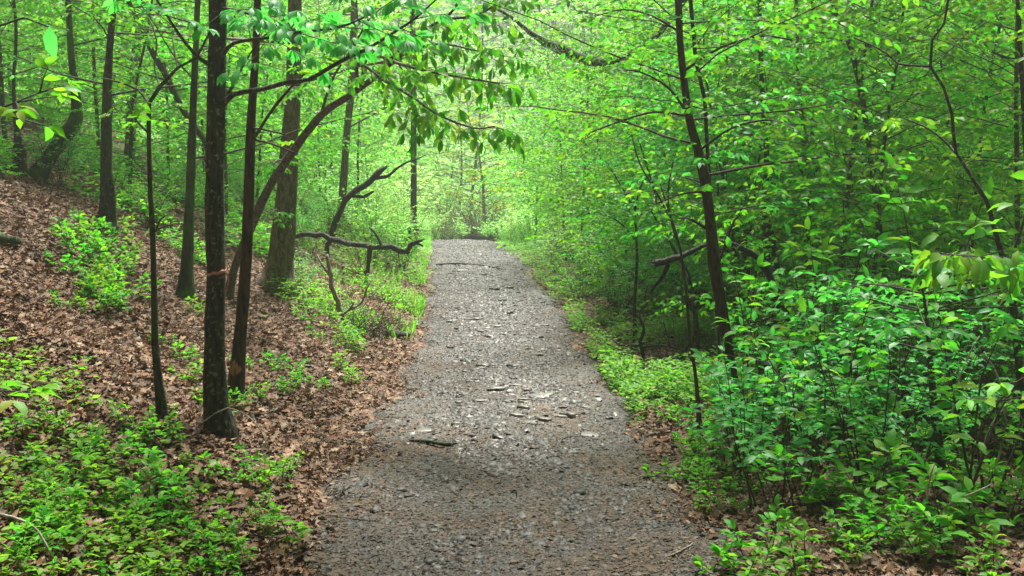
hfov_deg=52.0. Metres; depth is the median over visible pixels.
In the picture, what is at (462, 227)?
shrub
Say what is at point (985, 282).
shrub
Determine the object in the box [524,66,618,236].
understory tree
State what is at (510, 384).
stone
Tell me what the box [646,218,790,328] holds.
fallen branch
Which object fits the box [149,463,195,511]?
seedling
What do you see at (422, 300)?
grass
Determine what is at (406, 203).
shrub
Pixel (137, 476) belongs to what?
seedling
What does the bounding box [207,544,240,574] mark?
seedling
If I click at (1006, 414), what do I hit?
seedling
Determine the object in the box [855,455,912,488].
seedling
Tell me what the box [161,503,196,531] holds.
seedling
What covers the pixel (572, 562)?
debris
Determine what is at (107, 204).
tree
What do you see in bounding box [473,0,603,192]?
forest tree
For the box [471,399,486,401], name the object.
stone
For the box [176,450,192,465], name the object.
seedling
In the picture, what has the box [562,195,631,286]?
shrub
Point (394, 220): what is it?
shrub
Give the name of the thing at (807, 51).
forest tree
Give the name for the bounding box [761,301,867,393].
shrub
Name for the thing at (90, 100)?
understory tree
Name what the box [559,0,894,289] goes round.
understory tree
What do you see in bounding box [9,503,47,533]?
seedling
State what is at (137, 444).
seedling
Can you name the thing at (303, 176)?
shrub
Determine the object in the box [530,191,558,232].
shrub
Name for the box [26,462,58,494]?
seedling
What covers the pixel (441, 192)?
shrub
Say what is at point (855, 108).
understory tree
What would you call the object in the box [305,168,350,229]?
shrub
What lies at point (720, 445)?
seedling
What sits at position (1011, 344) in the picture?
shrub
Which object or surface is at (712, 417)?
seedling
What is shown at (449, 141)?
forest tree
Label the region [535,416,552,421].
stone
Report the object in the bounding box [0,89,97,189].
shrub
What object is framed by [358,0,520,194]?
forest tree
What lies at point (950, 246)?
shrub
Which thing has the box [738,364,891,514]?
sapling
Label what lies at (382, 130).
understory tree
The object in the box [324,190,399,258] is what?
shrub
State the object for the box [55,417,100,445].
seedling
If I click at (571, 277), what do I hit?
shrub
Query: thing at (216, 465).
seedling
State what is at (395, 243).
shrub
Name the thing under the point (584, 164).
understory tree
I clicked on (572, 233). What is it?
shrub
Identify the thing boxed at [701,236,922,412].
sapling
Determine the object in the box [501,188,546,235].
shrub
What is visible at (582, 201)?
understory tree
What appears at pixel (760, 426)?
sapling
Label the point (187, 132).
shrub
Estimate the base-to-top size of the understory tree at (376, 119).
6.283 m
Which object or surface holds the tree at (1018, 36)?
on the ground at (386, 374)
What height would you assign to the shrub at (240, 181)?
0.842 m
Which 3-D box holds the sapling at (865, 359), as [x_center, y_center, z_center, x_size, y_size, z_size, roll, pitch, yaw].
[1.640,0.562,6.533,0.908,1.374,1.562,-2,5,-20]
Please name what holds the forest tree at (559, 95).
on the ground at (386, 374)
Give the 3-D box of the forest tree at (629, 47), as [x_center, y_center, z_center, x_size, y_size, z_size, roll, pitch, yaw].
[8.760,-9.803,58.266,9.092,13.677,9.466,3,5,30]
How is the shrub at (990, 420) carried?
on the ground at (386, 374)
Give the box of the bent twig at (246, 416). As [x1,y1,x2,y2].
[198,407,269,466]
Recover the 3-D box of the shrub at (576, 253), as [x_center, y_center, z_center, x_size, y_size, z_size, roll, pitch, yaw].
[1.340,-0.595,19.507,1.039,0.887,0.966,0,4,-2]
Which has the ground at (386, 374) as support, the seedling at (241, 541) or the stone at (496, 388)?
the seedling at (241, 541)
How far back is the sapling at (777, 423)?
6.96 m
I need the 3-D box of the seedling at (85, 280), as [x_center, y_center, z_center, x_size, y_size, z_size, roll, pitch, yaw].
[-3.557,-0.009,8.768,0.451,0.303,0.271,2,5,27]
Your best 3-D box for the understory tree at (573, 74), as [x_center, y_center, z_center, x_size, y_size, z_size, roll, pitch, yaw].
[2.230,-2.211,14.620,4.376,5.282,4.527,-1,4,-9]
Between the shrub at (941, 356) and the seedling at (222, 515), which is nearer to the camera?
the seedling at (222, 515)
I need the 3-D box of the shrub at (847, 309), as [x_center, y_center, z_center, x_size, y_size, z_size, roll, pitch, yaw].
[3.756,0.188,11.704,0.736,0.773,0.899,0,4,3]
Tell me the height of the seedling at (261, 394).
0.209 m
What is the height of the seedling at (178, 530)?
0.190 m
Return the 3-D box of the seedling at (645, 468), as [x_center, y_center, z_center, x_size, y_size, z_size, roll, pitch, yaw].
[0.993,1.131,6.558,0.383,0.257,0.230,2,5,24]
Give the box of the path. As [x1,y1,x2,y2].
[278,240,750,575]
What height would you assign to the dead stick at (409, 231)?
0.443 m
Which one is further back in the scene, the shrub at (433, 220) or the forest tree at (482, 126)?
the forest tree at (482, 126)
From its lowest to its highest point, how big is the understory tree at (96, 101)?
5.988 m
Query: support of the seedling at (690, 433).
on the ground at (386, 374)
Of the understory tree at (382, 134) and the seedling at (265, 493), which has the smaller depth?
the seedling at (265, 493)
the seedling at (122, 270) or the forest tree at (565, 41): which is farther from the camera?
the forest tree at (565, 41)
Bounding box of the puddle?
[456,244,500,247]
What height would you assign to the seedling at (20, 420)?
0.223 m
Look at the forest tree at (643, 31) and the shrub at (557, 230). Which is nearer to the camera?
the shrub at (557, 230)
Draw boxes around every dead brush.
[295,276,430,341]
[422,184,540,241]
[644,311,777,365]
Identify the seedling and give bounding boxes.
[0,412,36,437]
[0,549,29,575]
[1,517,48,554]
[8,472,86,526]
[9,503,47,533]
[9,505,72,555]
[15,551,77,575]
[20,471,84,511]
[24,440,62,472]
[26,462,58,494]
[31,396,71,434]
[39,509,83,538]
[43,249,83,273]
[43,473,91,536]
[47,288,88,317]
[49,206,87,241]
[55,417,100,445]
[56,221,111,256]
[57,425,104,479]
[63,238,100,261]
[67,270,107,296]
[68,254,111,280]
[69,212,113,238]
[69,215,99,247]
[69,487,124,513]
[73,279,116,313]
[73,458,130,503]
[75,256,105,291]
[78,227,119,252]
[78,547,129,575]
[81,215,110,235]
[82,272,126,298]
[82,280,119,307]
[83,227,120,252]
[85,424,113,454]
[87,280,132,311]
[90,236,134,265]
[92,261,130,283]
[96,253,133,277]
[102,442,152,480]
[102,477,169,527]
[105,250,139,275]
[105,263,162,301]
[106,396,178,432]
[106,509,142,539]
[114,437,144,458]
[116,451,188,504]
[117,212,136,238]
[117,420,149,441]
[120,233,144,256]
[120,429,164,472]
[126,493,182,527]
[132,461,178,492]
[132,553,196,575]
[141,416,185,449]
[146,509,171,526]
[147,326,176,347]
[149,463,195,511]
[158,472,187,508]
[160,515,198,547]
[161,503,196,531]
[167,354,202,384]
[170,340,199,360]
[171,476,238,524]
[175,450,221,487]
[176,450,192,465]
[181,522,241,574]
[183,293,205,315]
[186,554,218,575]
[189,380,202,402]
[196,520,248,562]
[199,508,243,538]
[203,527,237,544]
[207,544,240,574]
[216,463,255,485]
[216,568,242,575]
[226,443,256,465]
[227,460,250,481]
[228,353,253,369]
[228,387,252,408]
[229,535,257,565]
[244,505,275,525]
[246,485,273,512]
[247,378,270,397]
[248,450,275,488]
[248,516,274,532]
[256,454,288,476]
[256,518,282,538]
[259,351,293,371]
[260,455,296,487]
[261,501,312,550]
[267,447,304,466]
[275,373,302,396]
[286,357,309,372]
[289,369,305,382]
[291,307,316,321]
[305,324,325,338]
[307,373,330,388]
[329,349,348,372]
[341,364,364,383]
[349,328,366,337]
[642,453,697,483]
[651,398,684,421]
[672,409,713,428]
[672,421,717,444]
[672,434,701,455]
[676,430,701,444]
[680,441,719,472]
[681,439,714,461]
[682,391,715,412]
[683,455,722,479]
[685,457,717,502]
[692,535,777,575]
[693,495,721,511]
[696,414,728,443]
[700,466,741,494]
[704,405,752,432]
[704,410,722,423]
[705,431,749,455]
[708,493,794,575]
[718,487,751,510]
[721,454,749,476]
[728,430,751,455]
[729,471,765,497]
[742,443,835,518]
[744,394,761,423]
[764,508,823,575]
[801,462,851,506]
[801,473,855,503]
[820,525,875,561]
[823,487,908,542]
[827,428,947,522]
[836,396,889,435]
[838,435,886,465]
[843,495,905,552]
[844,392,942,470]
[847,408,918,442]
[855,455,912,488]
[858,415,908,455]
[860,474,918,511]
[866,496,913,537]
[885,366,929,418]
[886,504,959,564]
[899,418,961,469]
[899,451,1013,557]
[904,422,928,441]
[910,501,963,530]
[921,422,973,480]
[930,460,1023,542]
[931,445,1011,489]
[942,392,1004,456]
[947,455,1023,510]
[948,488,988,526]
[955,515,1010,575]
[983,355,1023,400]
[985,403,1020,445]
[996,402,1022,462]
[998,398,1018,432]
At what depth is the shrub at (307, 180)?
23.85 m
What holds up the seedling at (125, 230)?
on the ground at (386, 374)
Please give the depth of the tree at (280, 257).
12.48 m
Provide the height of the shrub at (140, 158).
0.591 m
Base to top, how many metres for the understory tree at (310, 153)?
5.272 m
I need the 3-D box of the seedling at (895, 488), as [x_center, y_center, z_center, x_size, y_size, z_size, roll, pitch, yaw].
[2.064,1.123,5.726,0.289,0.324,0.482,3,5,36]
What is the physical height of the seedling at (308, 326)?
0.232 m
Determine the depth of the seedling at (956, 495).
4.98 m
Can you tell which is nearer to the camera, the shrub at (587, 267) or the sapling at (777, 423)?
the sapling at (777, 423)
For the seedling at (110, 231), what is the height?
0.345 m
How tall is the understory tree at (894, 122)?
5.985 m
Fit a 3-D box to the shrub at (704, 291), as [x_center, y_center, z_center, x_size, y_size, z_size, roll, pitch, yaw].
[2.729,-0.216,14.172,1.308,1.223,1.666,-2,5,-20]
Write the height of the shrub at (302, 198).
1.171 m
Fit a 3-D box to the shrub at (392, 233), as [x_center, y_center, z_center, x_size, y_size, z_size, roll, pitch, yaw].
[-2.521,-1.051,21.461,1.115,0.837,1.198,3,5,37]
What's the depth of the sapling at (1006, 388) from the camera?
5.55 m
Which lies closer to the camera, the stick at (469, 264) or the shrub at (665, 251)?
the shrub at (665, 251)
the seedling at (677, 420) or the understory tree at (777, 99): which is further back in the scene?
the understory tree at (777, 99)
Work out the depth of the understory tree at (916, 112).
17.42 m
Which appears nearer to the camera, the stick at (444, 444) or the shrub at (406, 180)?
the stick at (444, 444)
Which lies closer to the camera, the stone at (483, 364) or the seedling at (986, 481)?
the seedling at (986, 481)
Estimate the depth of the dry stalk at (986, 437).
5.83 m
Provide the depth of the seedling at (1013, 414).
6.62 m
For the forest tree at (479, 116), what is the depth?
49.54 m
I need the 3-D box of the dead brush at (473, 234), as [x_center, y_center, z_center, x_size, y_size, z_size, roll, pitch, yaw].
[-0.892,-2.147,38.093,5.133,3.279,4.638,0,4,0]
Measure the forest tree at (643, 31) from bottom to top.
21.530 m
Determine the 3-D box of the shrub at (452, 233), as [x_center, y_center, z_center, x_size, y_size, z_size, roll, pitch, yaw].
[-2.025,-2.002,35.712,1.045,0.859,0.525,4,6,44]
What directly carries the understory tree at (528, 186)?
on the ground at (386, 374)
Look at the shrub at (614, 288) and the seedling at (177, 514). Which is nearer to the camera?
the seedling at (177, 514)
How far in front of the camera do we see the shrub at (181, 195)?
14.85 m
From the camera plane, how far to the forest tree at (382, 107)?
67.70 m
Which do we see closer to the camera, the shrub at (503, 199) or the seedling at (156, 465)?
the seedling at (156, 465)
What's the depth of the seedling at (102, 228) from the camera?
10.93 m
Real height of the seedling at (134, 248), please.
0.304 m
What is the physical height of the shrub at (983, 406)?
1.157 m
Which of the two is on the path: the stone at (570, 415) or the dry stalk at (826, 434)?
the stone at (570, 415)
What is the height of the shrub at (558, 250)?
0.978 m
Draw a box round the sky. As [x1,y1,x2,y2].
[6,0,980,127]
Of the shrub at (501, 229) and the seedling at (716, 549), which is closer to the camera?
the seedling at (716, 549)
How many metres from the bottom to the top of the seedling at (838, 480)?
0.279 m
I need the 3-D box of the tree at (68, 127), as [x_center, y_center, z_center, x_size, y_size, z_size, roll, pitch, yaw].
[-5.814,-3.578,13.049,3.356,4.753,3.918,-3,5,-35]
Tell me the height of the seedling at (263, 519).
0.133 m
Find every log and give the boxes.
[0,232,21,248]
[153,188,204,206]
[384,329,412,338]
[661,336,696,363]
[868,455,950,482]
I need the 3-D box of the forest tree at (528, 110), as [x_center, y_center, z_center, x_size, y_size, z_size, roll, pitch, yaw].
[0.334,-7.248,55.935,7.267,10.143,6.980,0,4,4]
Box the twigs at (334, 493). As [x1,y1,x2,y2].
[0,137,1023,575]
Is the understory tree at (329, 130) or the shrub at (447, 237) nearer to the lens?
the understory tree at (329, 130)
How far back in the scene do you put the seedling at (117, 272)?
9.24 m
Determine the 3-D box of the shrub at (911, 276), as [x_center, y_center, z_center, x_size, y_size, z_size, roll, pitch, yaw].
[4.162,-0.017,10.391,1.221,1.336,1.555,-4,6,-44]
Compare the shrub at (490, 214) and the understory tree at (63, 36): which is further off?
the shrub at (490, 214)
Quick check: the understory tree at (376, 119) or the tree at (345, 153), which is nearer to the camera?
the tree at (345, 153)
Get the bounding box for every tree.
[0,0,88,83]
[0,0,97,66]
[0,0,168,78]
[0,0,168,177]
[0,0,170,155]
[0,0,203,135]
[0,0,235,170]
[0,0,311,194]
[0,0,313,236]
[0,1,107,57]
[0,17,88,417]
[3,2,85,84]
[4,1,200,122]
[4,5,90,99]
[5,0,198,138]
[5,1,85,94]
[16,0,206,121]
[19,2,182,110]
[23,0,184,180]
[26,0,191,87]
[27,0,400,300]
[31,0,286,222]
[37,0,285,170]
[43,4,205,110]
[46,1,268,130]
[55,0,262,186]
[76,0,441,298]
[86,15,265,110]
[97,0,306,184]
[100,0,211,419]
[102,0,490,447]
[103,0,343,163]
[123,0,315,222]
[124,5,317,121]
[129,0,373,200]
[145,2,275,139]
[159,0,382,197]
[162,1,260,115]
[172,0,382,147]
[174,0,333,144]
[191,0,375,163]
[198,10,367,175]
[225,0,540,298]
[227,0,343,402]
[234,0,419,211]
[237,0,379,141]
[241,0,404,209]
[247,0,473,237]
[264,0,418,193]
[265,0,417,183]
[265,4,359,179]
[268,1,442,142]
[272,49,377,193]
[298,31,378,208]
[301,0,428,194]
[303,1,497,184]
[304,1,441,190]
[304,29,397,178]
[307,38,432,203]
[309,5,410,208]
[312,0,476,204]
[335,4,462,155]
[342,15,425,165]
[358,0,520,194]
[361,0,494,214]
[364,0,976,423]
[376,0,472,250]
[386,15,542,239]
[390,0,576,237]
[401,0,570,198]
[402,0,511,218]
[431,31,547,214]
[433,91,536,227]
[443,71,537,231]
[450,0,671,265]
[453,0,757,308]
[463,0,629,194]
[464,35,585,243]
[466,55,570,235]
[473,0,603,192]
[482,64,625,261]
[489,0,601,205]
[490,0,729,288]
[497,0,931,324]
[498,64,618,218]
[503,0,629,192]
[503,0,866,172]
[504,33,615,210]
[505,79,609,250]
[508,100,614,224]
[509,0,680,240]
[515,53,691,233]
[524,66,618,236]
[525,141,596,242]
[528,21,673,203]
[530,0,631,171]
[530,0,821,306]
[535,0,604,142]
[542,0,909,392]
[552,2,630,124]
[553,54,693,212]
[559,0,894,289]
[559,49,801,301]
[562,61,738,292]
[568,151,666,337]
[569,0,1023,332]
[570,0,861,300]
[571,0,846,207]
[572,2,801,202]
[572,39,798,234]
[572,120,641,240]
[586,0,757,194]
[587,0,799,248]
[590,0,1023,298]
[592,0,675,94]
[592,0,698,165]
[592,1,718,125]
[595,0,886,325]
[597,0,987,192]
[602,0,805,198]
[607,111,702,429]
[622,0,1023,373]
[622,71,732,259]
[628,125,700,350]
[638,0,953,313]
[646,1,983,347]
[655,0,941,285]
[664,80,799,272]
[670,0,905,139]
[670,0,914,346]
[671,22,951,341]
[677,31,845,298]
[700,0,1023,303]
[719,0,1002,293]
[724,0,1023,322]
[732,0,1023,348]
[750,238,1023,490]
[761,19,932,254]
[779,5,1023,300]
[780,1,902,246]
[788,0,1023,357]
[789,2,969,211]
[795,3,1022,276]
[804,0,1023,182]
[807,0,1023,301]
[818,3,1023,258]
[854,0,1023,459]
[862,6,1023,249]
[862,17,1010,257]
[908,1,1023,254]
[909,7,1021,241]
[917,8,1023,181]
[924,25,1023,276]
[927,74,1023,230]
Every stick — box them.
[264,347,289,367]
[331,514,375,520]
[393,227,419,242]
[409,439,459,446]
[436,263,502,269]
[668,543,692,556]
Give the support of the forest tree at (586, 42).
on the ground at (386, 374)
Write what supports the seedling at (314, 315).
on the ground at (386, 374)
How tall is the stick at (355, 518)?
0.030 m
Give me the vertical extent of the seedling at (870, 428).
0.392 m
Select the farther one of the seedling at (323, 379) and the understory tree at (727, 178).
the understory tree at (727, 178)
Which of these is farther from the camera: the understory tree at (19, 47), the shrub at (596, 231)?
the shrub at (596, 231)
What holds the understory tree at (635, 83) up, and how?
on the ground at (386, 374)
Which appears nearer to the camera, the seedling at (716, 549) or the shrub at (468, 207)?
the seedling at (716, 549)
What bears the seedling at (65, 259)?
on the ground at (386, 374)
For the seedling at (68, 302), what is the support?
on the ground at (386, 374)
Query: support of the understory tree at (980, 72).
on the ground at (386, 374)
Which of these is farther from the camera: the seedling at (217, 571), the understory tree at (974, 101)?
the understory tree at (974, 101)
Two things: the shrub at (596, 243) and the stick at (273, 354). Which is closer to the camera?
the stick at (273, 354)
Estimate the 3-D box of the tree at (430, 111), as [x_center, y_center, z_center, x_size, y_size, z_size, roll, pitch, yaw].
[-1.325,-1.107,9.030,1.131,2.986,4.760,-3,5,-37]
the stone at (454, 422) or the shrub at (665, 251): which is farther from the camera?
the shrub at (665, 251)
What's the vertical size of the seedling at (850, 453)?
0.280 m
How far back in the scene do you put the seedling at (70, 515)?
4.42 m
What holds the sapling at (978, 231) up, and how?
on the ground at (386, 374)
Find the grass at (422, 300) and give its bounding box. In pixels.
[295,228,436,339]
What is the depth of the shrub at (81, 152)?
14.84 m
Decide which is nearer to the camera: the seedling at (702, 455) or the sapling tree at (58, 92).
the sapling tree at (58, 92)
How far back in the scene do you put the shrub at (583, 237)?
20.96 m
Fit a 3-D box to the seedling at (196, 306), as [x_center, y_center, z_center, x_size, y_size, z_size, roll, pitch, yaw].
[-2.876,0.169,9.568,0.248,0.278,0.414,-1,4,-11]
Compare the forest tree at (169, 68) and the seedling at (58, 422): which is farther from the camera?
the forest tree at (169, 68)
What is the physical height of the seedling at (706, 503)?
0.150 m
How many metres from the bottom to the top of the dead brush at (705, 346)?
0.568 m
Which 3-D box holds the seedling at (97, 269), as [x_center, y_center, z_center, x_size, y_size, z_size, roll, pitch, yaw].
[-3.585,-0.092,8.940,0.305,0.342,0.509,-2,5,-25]
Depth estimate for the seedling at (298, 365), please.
8.99 m
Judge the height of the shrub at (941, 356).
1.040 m
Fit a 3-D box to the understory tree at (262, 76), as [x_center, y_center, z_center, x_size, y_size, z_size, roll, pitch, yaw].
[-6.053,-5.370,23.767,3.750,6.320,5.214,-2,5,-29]
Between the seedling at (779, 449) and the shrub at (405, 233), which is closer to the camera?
the seedling at (779, 449)
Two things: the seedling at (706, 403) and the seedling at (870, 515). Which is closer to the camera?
the seedling at (870, 515)
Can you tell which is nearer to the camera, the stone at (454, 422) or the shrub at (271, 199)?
the stone at (454, 422)
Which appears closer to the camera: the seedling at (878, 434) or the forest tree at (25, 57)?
the seedling at (878, 434)
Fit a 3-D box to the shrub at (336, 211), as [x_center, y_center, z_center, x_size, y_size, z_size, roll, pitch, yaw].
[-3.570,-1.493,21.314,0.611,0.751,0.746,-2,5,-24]
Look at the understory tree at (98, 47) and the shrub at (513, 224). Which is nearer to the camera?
the understory tree at (98, 47)
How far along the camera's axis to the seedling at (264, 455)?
6.06 m
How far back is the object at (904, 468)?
6.02 m
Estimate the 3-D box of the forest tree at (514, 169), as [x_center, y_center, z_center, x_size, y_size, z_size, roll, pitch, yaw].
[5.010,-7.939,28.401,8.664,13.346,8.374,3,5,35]
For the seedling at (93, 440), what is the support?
on the ground at (386, 374)
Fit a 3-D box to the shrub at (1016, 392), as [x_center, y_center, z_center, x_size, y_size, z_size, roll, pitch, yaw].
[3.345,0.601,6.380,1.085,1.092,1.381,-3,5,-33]
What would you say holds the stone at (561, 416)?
on the path
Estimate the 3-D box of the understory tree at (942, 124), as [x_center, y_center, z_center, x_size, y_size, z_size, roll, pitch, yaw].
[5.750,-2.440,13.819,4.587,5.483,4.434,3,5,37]
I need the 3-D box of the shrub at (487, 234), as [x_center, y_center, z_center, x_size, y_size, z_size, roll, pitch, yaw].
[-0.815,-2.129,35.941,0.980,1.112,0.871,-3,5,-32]
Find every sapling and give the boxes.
[678,350,805,479]
[690,338,847,508]
[690,345,797,457]
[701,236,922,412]
[709,327,841,474]
[710,272,888,485]
[711,311,813,436]
[723,306,852,445]
[729,212,891,395]
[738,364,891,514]
[762,292,909,459]
[764,262,956,439]
[765,216,1006,405]
[778,321,953,488]
[780,264,958,441]
[848,218,1003,377]
[867,151,1023,432]
[903,253,1023,509]
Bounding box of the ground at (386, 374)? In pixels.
[0,88,1023,575]
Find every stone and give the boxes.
[417,427,433,432]
[451,421,462,425]
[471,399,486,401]
[475,363,490,366]
[487,386,508,390]
[505,383,520,385]
[506,364,524,367]
[509,411,524,416]
[516,404,528,409]
[526,391,554,398]
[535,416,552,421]
[551,413,567,417]
[559,411,581,418]
[580,431,599,436]
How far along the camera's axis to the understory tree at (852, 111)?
17.20 m
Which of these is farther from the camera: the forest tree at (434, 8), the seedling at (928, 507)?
the forest tree at (434, 8)
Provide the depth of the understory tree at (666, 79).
22.45 m
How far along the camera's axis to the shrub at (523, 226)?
32.20 m
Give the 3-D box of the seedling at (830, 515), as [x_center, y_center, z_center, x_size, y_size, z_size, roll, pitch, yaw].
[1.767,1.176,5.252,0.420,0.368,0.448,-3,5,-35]
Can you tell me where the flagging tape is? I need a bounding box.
[205,268,228,293]
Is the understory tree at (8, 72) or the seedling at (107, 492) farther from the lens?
the understory tree at (8, 72)
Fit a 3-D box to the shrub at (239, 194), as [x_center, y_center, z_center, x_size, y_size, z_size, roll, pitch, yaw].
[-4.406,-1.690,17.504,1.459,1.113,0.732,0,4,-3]
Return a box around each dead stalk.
[0,513,58,566]
[316,254,371,333]
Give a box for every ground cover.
[0,76,364,265]
[0,329,195,575]
[261,212,433,353]
[494,230,797,426]
[536,230,1023,423]
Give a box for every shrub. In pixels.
[0,18,36,74]
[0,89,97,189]
[3,56,47,86]
[11,76,70,122]
[17,51,83,113]
[33,31,119,116]
[36,48,67,110]
[51,121,114,174]
[66,145,142,199]
[117,69,205,152]
[120,167,180,231]
[126,143,152,173]
[137,143,199,188]
[154,79,205,154]
[155,122,231,167]
[157,172,196,210]
[182,167,205,194]
[195,162,233,212]
[197,138,270,189]
[201,160,276,211]
[227,159,269,210]
[228,165,264,195]
[228,201,240,218]
[243,168,303,220]
[255,144,322,189]
[255,160,306,200]
[260,168,327,212]
[266,190,326,241]
[294,247,325,294]
[295,225,325,259]
[298,109,344,184]
[298,160,348,205]
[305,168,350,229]
[311,192,362,247]
[315,147,404,238]
[319,168,388,226]
[320,173,385,201]
[321,200,351,224]
[322,202,392,243]
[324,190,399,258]
[327,173,426,262]
[332,139,391,200]
[334,209,379,276]
[345,198,389,233]
[351,179,385,233]
[352,208,431,267]
[354,131,443,211]
[356,152,394,215]
[358,216,411,255]
[363,198,397,238]
[368,149,409,197]
[369,180,440,245]
[372,203,435,271]
[373,187,393,211]
[373,195,427,217]
[378,203,409,241]
[384,174,409,213]
[385,131,449,215]
[386,186,406,211]
[391,196,442,234]
[405,207,443,234]
[408,194,457,240]
[417,140,486,239]
[422,199,452,239]
[434,176,468,239]
[439,199,467,239]
[442,219,463,239]
[446,190,485,237]
[452,213,473,237]
[455,164,499,227]
[470,211,500,239]
[475,194,515,226]
[475,220,491,239]
[484,218,510,241]
[487,200,524,240]
[492,160,558,233]
[494,185,513,239]
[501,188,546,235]
[502,204,524,239]
[503,157,554,232]
[504,228,522,245]
[506,221,533,244]
[508,189,545,233]
[512,217,535,246]
[516,212,532,239]
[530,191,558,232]
[537,201,575,249]
[539,220,569,270]
[540,224,574,265]
[541,201,600,260]
[542,242,605,301]
[543,219,572,246]
[556,179,623,264]
[557,233,595,276]
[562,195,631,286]
[566,229,593,261]
[566,231,677,316]
[570,242,604,279]
[573,227,640,271]
[579,241,679,317]
[584,216,660,301]
[589,243,618,286]
[597,267,627,306]
[616,227,694,283]
[617,205,666,280]
[627,254,654,288]
[639,199,746,310]
[655,183,735,293]
[669,229,764,312]
[700,278,751,319]
[711,244,833,374]
[730,204,804,293]
[751,280,854,365]
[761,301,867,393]
[772,275,908,391]
[773,283,888,377]
[780,297,1009,480]
[791,248,862,298]
[804,213,891,271]
[815,289,1022,425]
[826,293,881,331]
[831,261,980,388]
[836,229,990,311]
[856,240,1023,360]
[856,311,1023,453]
[864,223,1001,342]
[904,218,1006,279]
[919,293,1023,424]
[923,214,1023,286]
[929,243,1023,366]
[930,303,1023,382]
[932,288,1001,352]
[969,235,1010,312]
[972,236,1023,320]
[979,247,1023,344]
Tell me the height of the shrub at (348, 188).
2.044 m
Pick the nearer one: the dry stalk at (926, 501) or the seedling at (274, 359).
the dry stalk at (926, 501)
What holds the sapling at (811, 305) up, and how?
on the ground at (386, 374)
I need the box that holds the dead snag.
[323,155,425,257]
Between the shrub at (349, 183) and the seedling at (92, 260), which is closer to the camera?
the seedling at (92, 260)
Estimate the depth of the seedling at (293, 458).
6.50 m
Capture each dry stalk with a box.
[815,384,840,470]
[908,483,991,554]
[919,464,934,551]
[950,336,980,477]
[973,400,1012,478]
[983,352,1006,472]
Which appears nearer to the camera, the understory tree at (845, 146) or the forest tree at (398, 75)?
the understory tree at (845, 146)
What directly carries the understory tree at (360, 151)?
on the ground at (386, 374)
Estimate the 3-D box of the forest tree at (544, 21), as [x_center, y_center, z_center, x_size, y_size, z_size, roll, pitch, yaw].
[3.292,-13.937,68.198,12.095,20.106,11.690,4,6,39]
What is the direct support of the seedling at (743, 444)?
on the ground at (386, 374)
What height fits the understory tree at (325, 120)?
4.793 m
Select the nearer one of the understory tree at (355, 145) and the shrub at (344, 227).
the shrub at (344, 227)
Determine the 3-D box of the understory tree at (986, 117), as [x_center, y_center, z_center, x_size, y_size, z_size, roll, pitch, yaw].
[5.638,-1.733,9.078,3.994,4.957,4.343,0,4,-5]
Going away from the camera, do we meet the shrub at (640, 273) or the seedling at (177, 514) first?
the seedling at (177, 514)
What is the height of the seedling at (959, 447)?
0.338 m
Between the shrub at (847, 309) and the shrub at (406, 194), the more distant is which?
the shrub at (406, 194)
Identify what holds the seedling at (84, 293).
on the ground at (386, 374)
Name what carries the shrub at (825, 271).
on the ground at (386, 374)
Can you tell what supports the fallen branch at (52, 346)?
on the ground at (386, 374)
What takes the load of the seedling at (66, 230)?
on the ground at (386, 374)
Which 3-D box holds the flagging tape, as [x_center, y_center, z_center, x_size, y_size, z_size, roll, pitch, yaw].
[-1.793,-0.044,6.388,0.139,0.155,0.125,-1,5,-15]
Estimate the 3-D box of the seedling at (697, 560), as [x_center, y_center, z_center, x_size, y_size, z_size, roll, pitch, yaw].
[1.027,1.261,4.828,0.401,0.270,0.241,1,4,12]
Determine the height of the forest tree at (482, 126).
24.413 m
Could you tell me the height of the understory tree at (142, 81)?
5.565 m
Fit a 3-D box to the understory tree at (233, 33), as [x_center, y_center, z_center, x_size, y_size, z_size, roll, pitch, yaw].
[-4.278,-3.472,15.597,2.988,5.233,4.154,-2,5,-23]
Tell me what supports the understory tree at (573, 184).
on the ground at (386, 374)
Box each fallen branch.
[9,342,127,377]
[295,227,425,284]
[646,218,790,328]
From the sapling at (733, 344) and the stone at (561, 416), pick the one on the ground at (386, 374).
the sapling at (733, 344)
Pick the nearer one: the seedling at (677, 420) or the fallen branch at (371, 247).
the seedling at (677, 420)
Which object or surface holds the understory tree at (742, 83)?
on the ground at (386, 374)
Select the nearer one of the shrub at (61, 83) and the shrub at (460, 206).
the shrub at (61, 83)
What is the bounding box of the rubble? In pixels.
[393,240,620,455]
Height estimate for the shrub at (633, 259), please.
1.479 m
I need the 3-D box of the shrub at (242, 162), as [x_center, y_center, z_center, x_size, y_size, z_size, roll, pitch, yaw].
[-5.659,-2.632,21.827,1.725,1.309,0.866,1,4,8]
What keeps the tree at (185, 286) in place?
on the ground at (386, 374)
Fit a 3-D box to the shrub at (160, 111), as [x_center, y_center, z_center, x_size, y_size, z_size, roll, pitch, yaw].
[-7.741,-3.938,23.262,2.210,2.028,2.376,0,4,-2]
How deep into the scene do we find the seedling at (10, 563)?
3.99 m
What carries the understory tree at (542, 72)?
on the ground at (386, 374)
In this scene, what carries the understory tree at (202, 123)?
on the ground at (386, 374)
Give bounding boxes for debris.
[294,288,734,575]
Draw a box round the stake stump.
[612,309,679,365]
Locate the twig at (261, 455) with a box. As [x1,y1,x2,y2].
[244,448,307,470]
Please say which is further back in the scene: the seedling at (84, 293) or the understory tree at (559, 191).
the understory tree at (559, 191)
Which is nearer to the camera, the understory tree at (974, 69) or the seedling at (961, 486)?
the seedling at (961, 486)

